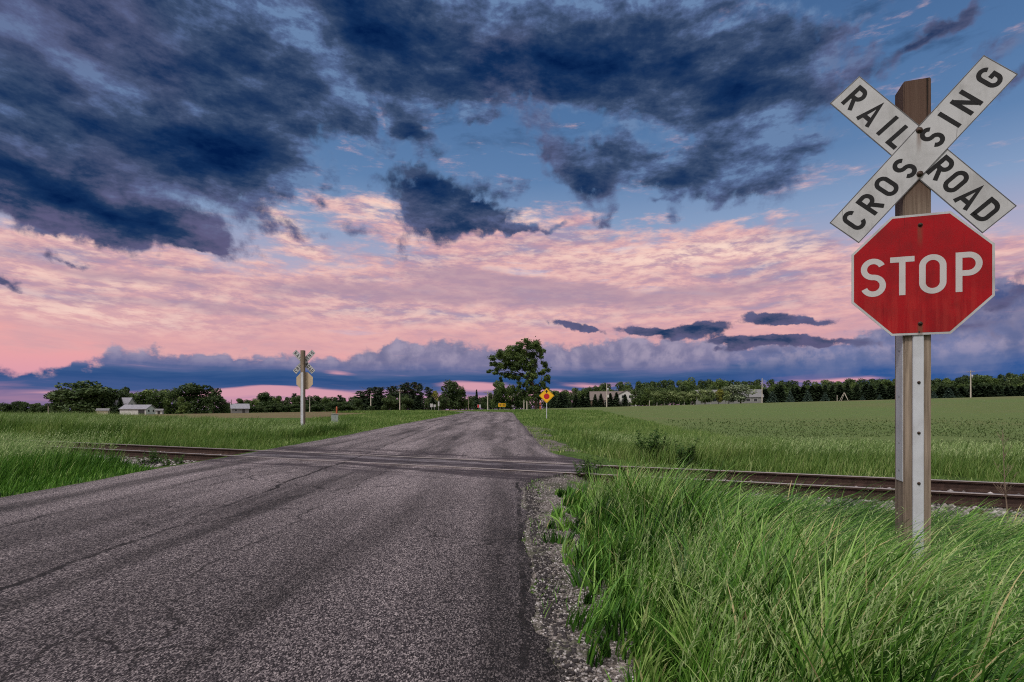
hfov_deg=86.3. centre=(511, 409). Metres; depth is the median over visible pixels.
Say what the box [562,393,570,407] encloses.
spruce tree
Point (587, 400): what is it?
spruce tree
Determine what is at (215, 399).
broadleaf tree
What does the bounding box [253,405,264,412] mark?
broadleaf tree
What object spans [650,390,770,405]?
undergrowth
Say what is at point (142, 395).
broadleaf tree
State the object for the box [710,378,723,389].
broadleaf tree
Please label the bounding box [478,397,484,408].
broadleaf tree
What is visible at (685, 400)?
ornamental tree
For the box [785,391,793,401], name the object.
spruce tree
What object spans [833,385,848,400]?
spruce tree
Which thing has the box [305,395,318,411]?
broadleaf tree
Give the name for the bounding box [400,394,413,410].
broadleaf tree
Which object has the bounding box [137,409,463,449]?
roadside grass
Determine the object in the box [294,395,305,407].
broadleaf tree
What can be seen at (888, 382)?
broadleaf tree
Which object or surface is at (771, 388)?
broadleaf tree
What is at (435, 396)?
broadleaf tree
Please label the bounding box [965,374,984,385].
broadleaf tree
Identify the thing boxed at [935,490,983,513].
railway tie
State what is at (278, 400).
broadleaf tree
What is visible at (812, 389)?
spruce tree
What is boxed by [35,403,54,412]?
broadleaf tree
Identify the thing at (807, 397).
spruce tree
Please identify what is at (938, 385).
broadleaf tree
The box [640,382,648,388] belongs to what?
broadleaf tree
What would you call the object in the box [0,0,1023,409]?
sky
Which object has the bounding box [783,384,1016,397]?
undergrowth
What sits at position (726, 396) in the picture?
ornamental tree
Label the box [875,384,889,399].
spruce tree
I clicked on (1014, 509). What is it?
railway tie
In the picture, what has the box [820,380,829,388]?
broadleaf tree
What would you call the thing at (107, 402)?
broadleaf tree
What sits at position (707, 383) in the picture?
broadleaf tree
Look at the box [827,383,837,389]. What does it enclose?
broadleaf tree
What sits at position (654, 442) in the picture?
leafy weed
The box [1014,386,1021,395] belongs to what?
spruce tree
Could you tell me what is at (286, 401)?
broadleaf tree
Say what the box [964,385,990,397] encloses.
spruce tree
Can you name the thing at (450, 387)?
broadleaf tree
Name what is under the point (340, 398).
pine tree
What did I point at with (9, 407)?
broadleaf tree
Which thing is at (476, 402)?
spruce tree
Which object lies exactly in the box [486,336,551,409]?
broadleaf tree
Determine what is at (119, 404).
spruce tree
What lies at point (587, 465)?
leafy weed
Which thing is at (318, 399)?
broadleaf tree
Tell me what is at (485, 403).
broadleaf tree
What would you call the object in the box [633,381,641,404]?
broadleaf tree
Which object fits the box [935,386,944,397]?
spruce tree
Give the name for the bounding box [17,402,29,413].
broadleaf tree
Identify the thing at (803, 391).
spruce tree
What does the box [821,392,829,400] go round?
spruce tree
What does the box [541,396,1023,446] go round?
crop field
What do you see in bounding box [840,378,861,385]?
broadleaf tree
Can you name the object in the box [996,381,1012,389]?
broadleaf tree
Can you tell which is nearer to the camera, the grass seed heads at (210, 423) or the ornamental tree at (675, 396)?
the grass seed heads at (210, 423)
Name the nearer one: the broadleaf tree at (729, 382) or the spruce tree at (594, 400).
the spruce tree at (594, 400)
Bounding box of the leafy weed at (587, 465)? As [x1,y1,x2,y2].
[572,455,610,479]
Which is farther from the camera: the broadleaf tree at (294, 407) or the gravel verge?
the broadleaf tree at (294, 407)
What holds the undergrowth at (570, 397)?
on the ground at (584, 454)
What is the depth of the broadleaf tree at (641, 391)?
286.49 m
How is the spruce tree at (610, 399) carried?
on the ground at (584, 454)
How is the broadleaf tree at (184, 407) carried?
on the ground at (584, 454)
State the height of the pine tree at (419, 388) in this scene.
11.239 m
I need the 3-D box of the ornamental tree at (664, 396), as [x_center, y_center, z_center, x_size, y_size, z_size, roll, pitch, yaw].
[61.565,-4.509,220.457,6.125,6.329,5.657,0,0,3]
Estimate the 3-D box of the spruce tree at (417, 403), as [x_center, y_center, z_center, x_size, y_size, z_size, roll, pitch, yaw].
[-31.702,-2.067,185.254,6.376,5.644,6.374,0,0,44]
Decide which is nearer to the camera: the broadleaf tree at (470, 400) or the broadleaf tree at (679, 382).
the broadleaf tree at (470, 400)
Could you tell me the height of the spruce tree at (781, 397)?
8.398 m
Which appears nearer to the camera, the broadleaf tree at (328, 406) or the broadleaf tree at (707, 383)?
the broadleaf tree at (328, 406)
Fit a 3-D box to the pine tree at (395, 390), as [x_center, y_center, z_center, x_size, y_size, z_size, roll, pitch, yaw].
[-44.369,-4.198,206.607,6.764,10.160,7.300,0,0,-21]
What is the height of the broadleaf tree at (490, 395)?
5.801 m
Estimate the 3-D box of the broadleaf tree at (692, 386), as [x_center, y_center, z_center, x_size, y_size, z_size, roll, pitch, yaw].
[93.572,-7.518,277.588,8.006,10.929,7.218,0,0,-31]
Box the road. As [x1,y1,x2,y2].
[0,411,596,681]
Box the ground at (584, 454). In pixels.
[0,396,1018,681]
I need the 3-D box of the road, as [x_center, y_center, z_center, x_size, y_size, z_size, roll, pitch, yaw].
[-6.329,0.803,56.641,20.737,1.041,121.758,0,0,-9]
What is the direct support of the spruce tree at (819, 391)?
on the ground at (584, 454)
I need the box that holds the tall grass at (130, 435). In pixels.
[0,409,349,444]
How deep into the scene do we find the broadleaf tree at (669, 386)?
311.49 m
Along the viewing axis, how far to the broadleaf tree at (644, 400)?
227.38 m
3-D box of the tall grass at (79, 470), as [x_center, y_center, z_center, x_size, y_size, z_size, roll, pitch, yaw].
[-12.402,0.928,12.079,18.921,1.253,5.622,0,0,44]
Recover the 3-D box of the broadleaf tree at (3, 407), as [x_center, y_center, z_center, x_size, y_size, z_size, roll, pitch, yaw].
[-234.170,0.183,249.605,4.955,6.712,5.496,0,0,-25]
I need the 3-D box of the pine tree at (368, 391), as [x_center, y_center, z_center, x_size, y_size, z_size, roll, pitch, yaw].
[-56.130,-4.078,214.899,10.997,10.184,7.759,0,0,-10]
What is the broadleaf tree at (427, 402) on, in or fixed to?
on the fallow field at (278, 415)
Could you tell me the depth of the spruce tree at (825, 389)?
250.35 m
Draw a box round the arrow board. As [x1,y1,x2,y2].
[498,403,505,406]
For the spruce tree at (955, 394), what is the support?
on the ground at (584, 454)
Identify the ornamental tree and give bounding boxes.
[650,390,662,405]
[660,390,669,404]
[665,389,674,404]
[669,390,678,404]
[675,391,684,404]
[680,391,691,404]
[686,391,695,404]
[695,389,705,403]
[699,389,711,403]
[706,389,718,403]
[722,391,731,403]
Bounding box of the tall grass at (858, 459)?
[581,427,1023,482]
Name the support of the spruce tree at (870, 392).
on the ground at (584, 454)
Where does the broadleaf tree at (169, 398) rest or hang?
on the ground at (584, 454)
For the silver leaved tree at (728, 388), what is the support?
on the ground at (584, 454)
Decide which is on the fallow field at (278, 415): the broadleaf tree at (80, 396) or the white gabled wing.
the broadleaf tree at (80, 396)
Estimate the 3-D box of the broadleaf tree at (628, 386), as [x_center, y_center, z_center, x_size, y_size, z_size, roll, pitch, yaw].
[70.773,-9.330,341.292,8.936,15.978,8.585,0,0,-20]
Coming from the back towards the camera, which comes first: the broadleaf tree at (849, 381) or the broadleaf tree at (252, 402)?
the broadleaf tree at (849, 381)
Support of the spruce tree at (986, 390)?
on the ground at (584, 454)
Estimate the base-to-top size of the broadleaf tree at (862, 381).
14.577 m
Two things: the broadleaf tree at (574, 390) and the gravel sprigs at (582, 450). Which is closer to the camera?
the gravel sprigs at (582, 450)
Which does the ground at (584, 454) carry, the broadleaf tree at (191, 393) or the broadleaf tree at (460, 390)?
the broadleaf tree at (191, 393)
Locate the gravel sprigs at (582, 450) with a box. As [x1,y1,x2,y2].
[525,424,598,453]
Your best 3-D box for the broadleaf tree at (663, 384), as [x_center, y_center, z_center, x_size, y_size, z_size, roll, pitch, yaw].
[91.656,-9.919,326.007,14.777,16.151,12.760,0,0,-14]
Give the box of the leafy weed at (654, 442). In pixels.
[633,428,670,461]
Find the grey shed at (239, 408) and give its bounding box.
[230,404,249,412]
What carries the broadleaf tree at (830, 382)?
on the ground at (584, 454)
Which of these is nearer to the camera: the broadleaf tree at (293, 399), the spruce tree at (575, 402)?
the spruce tree at (575, 402)
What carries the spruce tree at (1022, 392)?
on the ground at (584, 454)
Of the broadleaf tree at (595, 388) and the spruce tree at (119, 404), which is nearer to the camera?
the spruce tree at (119, 404)
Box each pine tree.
[335,395,344,401]
[349,391,367,410]
[362,387,373,403]
[371,387,382,401]
[372,387,385,401]
[385,387,392,409]
[388,386,401,397]
[396,384,415,399]
[401,382,413,396]
[408,382,426,398]
[413,383,424,399]
[421,387,432,403]
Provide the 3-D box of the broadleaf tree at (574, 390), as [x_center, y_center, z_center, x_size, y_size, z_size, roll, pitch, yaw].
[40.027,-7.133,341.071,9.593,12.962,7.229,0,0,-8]
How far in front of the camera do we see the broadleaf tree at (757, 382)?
312.30 m
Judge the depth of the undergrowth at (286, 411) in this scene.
307.63 m
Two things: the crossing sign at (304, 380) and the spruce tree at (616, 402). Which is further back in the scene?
the spruce tree at (616, 402)
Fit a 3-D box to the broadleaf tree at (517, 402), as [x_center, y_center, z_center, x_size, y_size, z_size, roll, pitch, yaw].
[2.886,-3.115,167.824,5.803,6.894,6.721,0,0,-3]
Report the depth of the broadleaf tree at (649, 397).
227.46 m
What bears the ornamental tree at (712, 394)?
on the ground at (584, 454)
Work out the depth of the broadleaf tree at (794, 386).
281.08 m
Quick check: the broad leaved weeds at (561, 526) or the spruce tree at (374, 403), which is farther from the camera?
the spruce tree at (374, 403)
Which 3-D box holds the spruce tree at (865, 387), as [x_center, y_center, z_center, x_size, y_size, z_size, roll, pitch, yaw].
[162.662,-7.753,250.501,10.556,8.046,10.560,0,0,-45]
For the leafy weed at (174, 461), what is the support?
on the ground at (584, 454)
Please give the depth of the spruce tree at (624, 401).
220.79 m
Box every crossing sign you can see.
[293,350,314,426]
[830,55,1017,571]
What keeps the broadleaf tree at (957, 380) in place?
on the ground at (584, 454)
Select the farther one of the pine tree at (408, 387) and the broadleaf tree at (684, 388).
the broadleaf tree at (684, 388)
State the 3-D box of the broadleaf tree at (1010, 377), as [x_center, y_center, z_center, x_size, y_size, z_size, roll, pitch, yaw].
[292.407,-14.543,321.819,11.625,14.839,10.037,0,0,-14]
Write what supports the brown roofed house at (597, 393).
on the ground at (584, 454)
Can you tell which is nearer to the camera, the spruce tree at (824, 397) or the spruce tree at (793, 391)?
the spruce tree at (824, 397)
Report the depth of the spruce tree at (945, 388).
239.82 m
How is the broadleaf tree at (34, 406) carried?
on the ground at (584, 454)
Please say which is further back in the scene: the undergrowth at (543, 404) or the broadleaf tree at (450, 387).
the undergrowth at (543, 404)
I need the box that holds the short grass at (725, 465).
[3,434,1023,482]
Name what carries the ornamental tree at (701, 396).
on the ground at (584, 454)
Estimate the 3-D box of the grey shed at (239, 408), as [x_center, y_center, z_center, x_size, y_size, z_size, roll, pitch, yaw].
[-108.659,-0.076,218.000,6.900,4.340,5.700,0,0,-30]
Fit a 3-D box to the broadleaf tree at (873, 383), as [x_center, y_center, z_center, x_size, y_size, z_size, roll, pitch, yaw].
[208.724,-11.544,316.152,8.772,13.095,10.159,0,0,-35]
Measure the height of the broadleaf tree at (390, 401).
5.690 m
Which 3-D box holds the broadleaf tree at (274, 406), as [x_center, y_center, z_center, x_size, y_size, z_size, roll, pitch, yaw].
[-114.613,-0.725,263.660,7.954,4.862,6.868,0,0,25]
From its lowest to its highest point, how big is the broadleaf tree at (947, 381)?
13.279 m
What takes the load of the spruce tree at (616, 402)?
on the ground at (584, 454)
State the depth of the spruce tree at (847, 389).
249.13 m
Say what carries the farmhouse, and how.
on the ground at (584, 454)
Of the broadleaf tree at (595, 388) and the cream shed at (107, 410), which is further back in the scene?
the broadleaf tree at (595, 388)
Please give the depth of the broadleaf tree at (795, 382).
346.78 m
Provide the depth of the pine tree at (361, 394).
209.62 m
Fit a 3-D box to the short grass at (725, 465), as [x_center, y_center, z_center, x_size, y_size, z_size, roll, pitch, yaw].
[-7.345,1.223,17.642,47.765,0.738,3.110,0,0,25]
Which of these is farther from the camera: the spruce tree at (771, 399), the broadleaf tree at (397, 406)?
the spruce tree at (771, 399)
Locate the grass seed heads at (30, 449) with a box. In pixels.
[0,424,135,481]
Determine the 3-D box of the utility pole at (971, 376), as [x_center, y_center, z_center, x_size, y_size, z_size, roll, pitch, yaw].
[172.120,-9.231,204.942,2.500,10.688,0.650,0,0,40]
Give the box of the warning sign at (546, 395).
[539,388,553,418]
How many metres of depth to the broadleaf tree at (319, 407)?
260.98 m
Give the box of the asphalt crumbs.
[524,474,599,681]
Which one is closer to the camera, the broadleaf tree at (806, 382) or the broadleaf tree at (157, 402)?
the broadleaf tree at (157, 402)
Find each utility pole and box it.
[606,384,608,406]
[970,370,974,397]
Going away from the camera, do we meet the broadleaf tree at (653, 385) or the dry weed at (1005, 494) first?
the dry weed at (1005, 494)
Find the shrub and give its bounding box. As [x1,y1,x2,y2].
[367,406,374,410]
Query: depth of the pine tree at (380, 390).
206.22 m
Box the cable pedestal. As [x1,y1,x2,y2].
[331,414,337,421]
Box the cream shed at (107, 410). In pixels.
[96,408,110,413]
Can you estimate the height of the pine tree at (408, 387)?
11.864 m
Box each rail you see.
[14,440,1023,494]
[44,446,1023,508]
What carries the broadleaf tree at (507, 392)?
on the ground at (584, 454)
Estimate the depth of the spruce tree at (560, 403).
220.04 m
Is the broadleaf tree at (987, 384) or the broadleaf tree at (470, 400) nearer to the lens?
the broadleaf tree at (470, 400)
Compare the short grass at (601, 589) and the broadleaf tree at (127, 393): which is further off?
the broadleaf tree at (127, 393)
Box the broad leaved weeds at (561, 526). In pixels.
[547,497,749,669]
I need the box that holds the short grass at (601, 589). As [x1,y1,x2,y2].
[552,496,684,680]
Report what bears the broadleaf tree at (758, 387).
on the ground at (584, 454)
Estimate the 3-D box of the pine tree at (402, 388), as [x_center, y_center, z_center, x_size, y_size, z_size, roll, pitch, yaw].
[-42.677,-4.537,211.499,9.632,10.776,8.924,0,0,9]
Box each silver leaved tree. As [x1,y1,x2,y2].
[721,386,735,403]
[729,384,757,402]
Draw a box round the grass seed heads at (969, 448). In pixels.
[584,429,1023,473]
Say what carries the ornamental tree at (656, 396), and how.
on the ground at (584, 454)
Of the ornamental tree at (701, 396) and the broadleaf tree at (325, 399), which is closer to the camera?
the ornamental tree at (701, 396)
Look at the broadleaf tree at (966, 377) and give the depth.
333.94 m
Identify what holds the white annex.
on the fallow field at (278, 415)
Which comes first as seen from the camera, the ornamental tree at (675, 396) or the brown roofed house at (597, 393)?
the ornamental tree at (675, 396)
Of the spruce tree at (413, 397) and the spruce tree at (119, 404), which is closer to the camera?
the spruce tree at (413, 397)
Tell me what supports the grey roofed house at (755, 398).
on the ground at (584, 454)
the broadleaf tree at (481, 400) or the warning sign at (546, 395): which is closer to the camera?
the warning sign at (546, 395)
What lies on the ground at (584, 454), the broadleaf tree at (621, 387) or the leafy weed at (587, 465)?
the broadleaf tree at (621, 387)
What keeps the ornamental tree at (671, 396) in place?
on the ground at (584, 454)
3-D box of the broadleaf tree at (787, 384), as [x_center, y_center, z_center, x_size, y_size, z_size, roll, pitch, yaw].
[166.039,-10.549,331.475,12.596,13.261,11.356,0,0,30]
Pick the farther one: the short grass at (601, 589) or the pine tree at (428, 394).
the pine tree at (428, 394)
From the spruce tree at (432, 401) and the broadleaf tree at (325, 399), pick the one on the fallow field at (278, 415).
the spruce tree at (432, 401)
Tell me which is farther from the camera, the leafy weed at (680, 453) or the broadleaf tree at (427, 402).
the broadleaf tree at (427, 402)
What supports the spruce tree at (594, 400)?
on the ground at (584, 454)
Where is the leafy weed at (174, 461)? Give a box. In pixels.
[159,454,185,465]
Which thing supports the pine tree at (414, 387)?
on the fallow field at (278, 415)
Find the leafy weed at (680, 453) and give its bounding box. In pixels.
[674,438,698,467]
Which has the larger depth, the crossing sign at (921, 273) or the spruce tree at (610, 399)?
the spruce tree at (610, 399)
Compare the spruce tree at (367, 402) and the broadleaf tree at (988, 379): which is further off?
the broadleaf tree at (988, 379)
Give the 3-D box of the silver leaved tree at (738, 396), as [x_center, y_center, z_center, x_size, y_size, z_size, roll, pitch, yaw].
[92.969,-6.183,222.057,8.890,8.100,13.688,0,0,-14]
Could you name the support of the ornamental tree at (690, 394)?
on the ground at (584, 454)
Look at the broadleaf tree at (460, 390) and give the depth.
179.18 m
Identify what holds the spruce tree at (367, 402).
on the fallow field at (278, 415)
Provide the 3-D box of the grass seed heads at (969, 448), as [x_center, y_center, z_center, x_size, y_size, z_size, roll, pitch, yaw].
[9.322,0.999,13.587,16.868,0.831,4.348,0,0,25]
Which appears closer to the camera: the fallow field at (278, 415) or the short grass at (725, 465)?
the short grass at (725, 465)
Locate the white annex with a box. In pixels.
[154,409,164,413]
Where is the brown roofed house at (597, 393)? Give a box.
[589,391,622,403]
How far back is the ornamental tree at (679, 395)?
218.04 m
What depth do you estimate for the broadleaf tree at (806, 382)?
345.57 m
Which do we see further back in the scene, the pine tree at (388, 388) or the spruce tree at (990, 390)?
the spruce tree at (990, 390)
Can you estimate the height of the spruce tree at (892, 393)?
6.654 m
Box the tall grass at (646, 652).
[542,452,1023,681]
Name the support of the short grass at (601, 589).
on the ground at (584, 454)
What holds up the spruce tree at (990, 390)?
on the ground at (584, 454)
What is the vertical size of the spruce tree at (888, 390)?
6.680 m
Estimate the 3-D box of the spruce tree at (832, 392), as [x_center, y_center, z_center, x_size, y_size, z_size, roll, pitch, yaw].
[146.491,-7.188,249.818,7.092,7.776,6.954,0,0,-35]
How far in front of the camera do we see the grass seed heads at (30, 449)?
9.99 m
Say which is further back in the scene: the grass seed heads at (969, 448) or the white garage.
the white garage
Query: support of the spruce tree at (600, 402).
on the ground at (584, 454)
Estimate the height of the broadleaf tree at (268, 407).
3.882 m
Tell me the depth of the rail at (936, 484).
9.79 m
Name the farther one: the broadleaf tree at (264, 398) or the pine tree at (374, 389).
the broadleaf tree at (264, 398)
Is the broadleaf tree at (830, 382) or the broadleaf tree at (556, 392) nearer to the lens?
the broadleaf tree at (830, 382)
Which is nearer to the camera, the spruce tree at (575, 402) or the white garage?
the white garage
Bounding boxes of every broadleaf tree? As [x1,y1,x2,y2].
[0,403,6,412]
[5,403,12,412]
[10,401,29,412]
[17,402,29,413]
[26,403,41,413]
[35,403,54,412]
[43,390,72,413]
[46,380,125,413]
[91,387,120,412]
[120,386,137,399]
[129,388,158,405]
[145,389,173,412]
[160,387,179,413]
[173,382,220,413]
[175,396,190,413]
[201,388,223,412]
[218,399,229,412]
[236,398,247,403]
[245,403,257,411]
[249,398,257,412]
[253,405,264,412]
[256,391,273,412]
[264,405,273,411]
[268,403,282,411]
[272,396,283,411]
[281,397,291,410]
[283,403,291,411]
[290,404,299,411]
[291,396,299,411]
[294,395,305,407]
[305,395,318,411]
[305,404,312,411]
[312,403,325,411]
[313,395,322,410]
[321,396,329,410]
[326,402,333,411]
[330,403,339,410]
[335,402,346,410]
[344,402,353,410]
[351,398,363,409]
[381,395,398,409]
[393,396,403,409]
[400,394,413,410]
[424,398,436,408]
[431,390,439,404]
[436,394,449,409]
[438,379,461,409]
[451,386,469,409]
[466,396,472,408]
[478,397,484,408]
[481,396,486,408]
[485,393,492,409]
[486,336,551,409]
[490,380,507,408]
[502,384,514,409]
[512,388,529,408]
[550,390,559,399]
[561,390,573,399]
[571,388,578,397]
[576,387,586,401]
[584,386,592,398]
[592,385,598,390]
[601,383,616,390]
[615,382,627,390]
[623,382,632,389]
[629,390,641,405]
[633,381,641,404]
[636,387,650,405]
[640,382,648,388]
[641,388,651,405]
[643,381,662,389]
[644,388,652,405]
[657,379,671,403]
[664,379,674,403]
[670,387,682,403]
[676,380,692,403]
[677,385,689,392]
[684,377,695,404]
[689,384,696,391]
[697,380,706,389]
[703,379,713,387]
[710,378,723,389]
[715,389,723,403]
[726,380,735,385]
[753,379,766,387]
[755,385,768,390]
[766,379,777,386]
[768,384,776,392]
[778,384,788,396]
[784,381,791,389]
[786,384,798,389]
[790,380,803,389]
[802,380,810,386]
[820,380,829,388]
[823,381,834,386]
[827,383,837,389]
[834,383,852,391]
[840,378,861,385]
[858,378,866,387]
[866,379,878,387]
[880,379,894,386]
[931,378,946,387]
[932,383,945,390]
[942,377,953,385]
[951,377,964,388]
[962,375,969,382]
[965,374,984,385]
[978,382,995,387]
[982,375,998,383]
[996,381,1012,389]
[998,372,1015,384]
[1012,374,1023,384]
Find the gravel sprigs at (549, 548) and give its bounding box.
[527,471,596,618]
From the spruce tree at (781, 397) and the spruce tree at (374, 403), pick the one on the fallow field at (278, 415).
the spruce tree at (374, 403)
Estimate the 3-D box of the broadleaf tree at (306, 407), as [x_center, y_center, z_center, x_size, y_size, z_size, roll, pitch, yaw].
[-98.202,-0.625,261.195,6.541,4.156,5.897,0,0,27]
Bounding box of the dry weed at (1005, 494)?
[955,429,1019,521]
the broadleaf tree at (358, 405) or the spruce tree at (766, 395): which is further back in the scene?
the spruce tree at (766, 395)
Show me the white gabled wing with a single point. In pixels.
(626, 392)
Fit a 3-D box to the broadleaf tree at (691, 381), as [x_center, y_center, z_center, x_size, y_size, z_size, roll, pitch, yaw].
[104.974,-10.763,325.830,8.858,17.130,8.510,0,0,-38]
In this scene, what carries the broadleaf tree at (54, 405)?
on the ground at (584, 454)
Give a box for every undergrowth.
[165,408,230,413]
[228,402,350,412]
[444,397,551,409]
[557,393,663,407]
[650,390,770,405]
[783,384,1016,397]
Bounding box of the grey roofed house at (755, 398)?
[695,389,763,404]
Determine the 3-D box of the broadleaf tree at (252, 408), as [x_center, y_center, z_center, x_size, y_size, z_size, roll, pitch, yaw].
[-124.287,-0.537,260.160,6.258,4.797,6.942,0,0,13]
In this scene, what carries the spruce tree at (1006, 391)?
on the ground at (584, 454)
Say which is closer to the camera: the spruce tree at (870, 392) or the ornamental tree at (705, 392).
the ornamental tree at (705, 392)
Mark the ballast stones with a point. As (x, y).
(966, 511)
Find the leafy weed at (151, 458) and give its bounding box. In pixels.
[134,448,161,464]
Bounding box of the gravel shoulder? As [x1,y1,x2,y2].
[521,472,644,681]
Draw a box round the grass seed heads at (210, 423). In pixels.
[0,411,350,438]
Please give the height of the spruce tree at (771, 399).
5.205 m
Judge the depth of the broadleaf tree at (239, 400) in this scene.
288.96 m
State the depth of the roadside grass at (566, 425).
19.88 m
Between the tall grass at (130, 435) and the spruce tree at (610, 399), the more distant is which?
the spruce tree at (610, 399)
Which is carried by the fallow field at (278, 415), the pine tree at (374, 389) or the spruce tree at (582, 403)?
the pine tree at (374, 389)
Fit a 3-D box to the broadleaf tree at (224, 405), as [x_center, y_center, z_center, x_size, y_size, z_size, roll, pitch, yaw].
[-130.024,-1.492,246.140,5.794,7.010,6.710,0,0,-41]
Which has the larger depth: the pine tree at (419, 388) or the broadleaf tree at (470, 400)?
the broadleaf tree at (470, 400)
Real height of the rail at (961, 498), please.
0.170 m
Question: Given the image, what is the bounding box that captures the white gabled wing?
[618,390,636,405]
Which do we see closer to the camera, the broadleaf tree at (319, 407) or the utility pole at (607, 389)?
the utility pole at (607, 389)
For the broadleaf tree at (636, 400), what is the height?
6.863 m
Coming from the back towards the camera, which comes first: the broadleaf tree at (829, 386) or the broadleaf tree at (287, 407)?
the broadleaf tree at (829, 386)
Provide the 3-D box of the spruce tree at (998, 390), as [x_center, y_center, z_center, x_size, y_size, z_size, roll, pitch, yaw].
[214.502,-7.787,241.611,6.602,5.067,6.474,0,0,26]
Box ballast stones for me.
[81,448,1023,526]
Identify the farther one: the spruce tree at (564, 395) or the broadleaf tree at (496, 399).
the spruce tree at (564, 395)
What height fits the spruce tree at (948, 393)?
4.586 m
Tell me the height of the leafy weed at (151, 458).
0.577 m
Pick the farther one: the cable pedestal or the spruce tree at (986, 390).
the spruce tree at (986, 390)
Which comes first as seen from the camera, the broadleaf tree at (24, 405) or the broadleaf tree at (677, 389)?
the broadleaf tree at (24, 405)
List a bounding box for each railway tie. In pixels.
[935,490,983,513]
[974,492,1023,513]
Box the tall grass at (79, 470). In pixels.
[0,429,155,496]
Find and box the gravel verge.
[525,426,578,451]
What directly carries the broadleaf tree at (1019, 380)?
on the ground at (584, 454)
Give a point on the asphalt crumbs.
(537, 568)
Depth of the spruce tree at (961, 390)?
244.65 m
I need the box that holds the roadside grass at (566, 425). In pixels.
[457,409,811,466]
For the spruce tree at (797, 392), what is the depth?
243.58 m
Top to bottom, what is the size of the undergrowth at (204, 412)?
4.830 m
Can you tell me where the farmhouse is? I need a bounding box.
[113,398,136,404]
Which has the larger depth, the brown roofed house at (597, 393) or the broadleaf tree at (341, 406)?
the broadleaf tree at (341, 406)
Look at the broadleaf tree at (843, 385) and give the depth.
273.62 m
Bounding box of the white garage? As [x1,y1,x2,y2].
[119,405,156,414]
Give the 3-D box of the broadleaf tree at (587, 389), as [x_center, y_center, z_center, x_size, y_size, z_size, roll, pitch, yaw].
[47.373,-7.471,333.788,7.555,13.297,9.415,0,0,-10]
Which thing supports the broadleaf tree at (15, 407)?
on the ground at (584, 454)
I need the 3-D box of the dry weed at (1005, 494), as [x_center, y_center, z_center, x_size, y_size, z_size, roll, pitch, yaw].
[5.580,0.925,6.412,0.742,1.402,0.237,0,0,0]
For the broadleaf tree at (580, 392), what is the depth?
333.93 m
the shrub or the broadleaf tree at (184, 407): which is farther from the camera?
the broadleaf tree at (184, 407)
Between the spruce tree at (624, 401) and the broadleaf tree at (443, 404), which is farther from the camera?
the spruce tree at (624, 401)
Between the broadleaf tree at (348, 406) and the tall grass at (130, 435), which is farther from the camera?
the broadleaf tree at (348, 406)
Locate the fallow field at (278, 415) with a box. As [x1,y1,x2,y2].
[111,409,477,417]
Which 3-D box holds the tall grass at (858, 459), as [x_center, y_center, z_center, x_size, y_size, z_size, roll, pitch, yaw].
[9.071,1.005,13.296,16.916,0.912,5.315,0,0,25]
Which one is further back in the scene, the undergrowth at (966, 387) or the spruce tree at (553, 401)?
the undergrowth at (966, 387)
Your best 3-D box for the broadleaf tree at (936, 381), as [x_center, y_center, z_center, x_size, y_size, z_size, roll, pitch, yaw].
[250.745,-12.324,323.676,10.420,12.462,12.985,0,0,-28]
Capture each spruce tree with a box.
[113,397,123,414]
[363,398,369,410]
[371,395,380,409]
[378,395,384,410]
[405,395,415,409]
[412,395,425,409]
[426,397,437,409]
[473,389,479,409]
[549,392,557,407]
[554,393,566,407]
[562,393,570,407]
[569,395,579,407]
[576,394,587,407]
[583,394,592,407]
[592,394,597,406]
[595,393,605,406]
[604,393,614,406]
[612,392,621,406]
[621,394,630,406]
[763,389,775,402]
[766,391,778,402]
[774,385,787,401]
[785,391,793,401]
[787,387,800,401]
[793,388,802,401]
[795,387,810,401]
[801,390,813,401]
[809,385,820,401]
[812,386,828,401]
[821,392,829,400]
[823,386,831,400]
[827,385,837,400]
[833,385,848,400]
[843,384,852,400]
[849,385,862,400]
[860,384,868,395]
[860,385,878,399]
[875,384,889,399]
[884,385,894,399]
[884,386,891,395]
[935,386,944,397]
[938,387,953,397]
[943,388,954,397]
[949,386,962,397]
[956,386,969,397]
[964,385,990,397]
[976,386,993,396]
[985,385,1000,396]
[994,386,1005,396]
[1000,386,1014,396]
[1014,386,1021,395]
[1016,384,1023,395]
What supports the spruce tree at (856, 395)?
on the ground at (584, 454)
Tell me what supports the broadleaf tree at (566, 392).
on the ground at (584, 454)
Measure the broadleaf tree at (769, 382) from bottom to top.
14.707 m

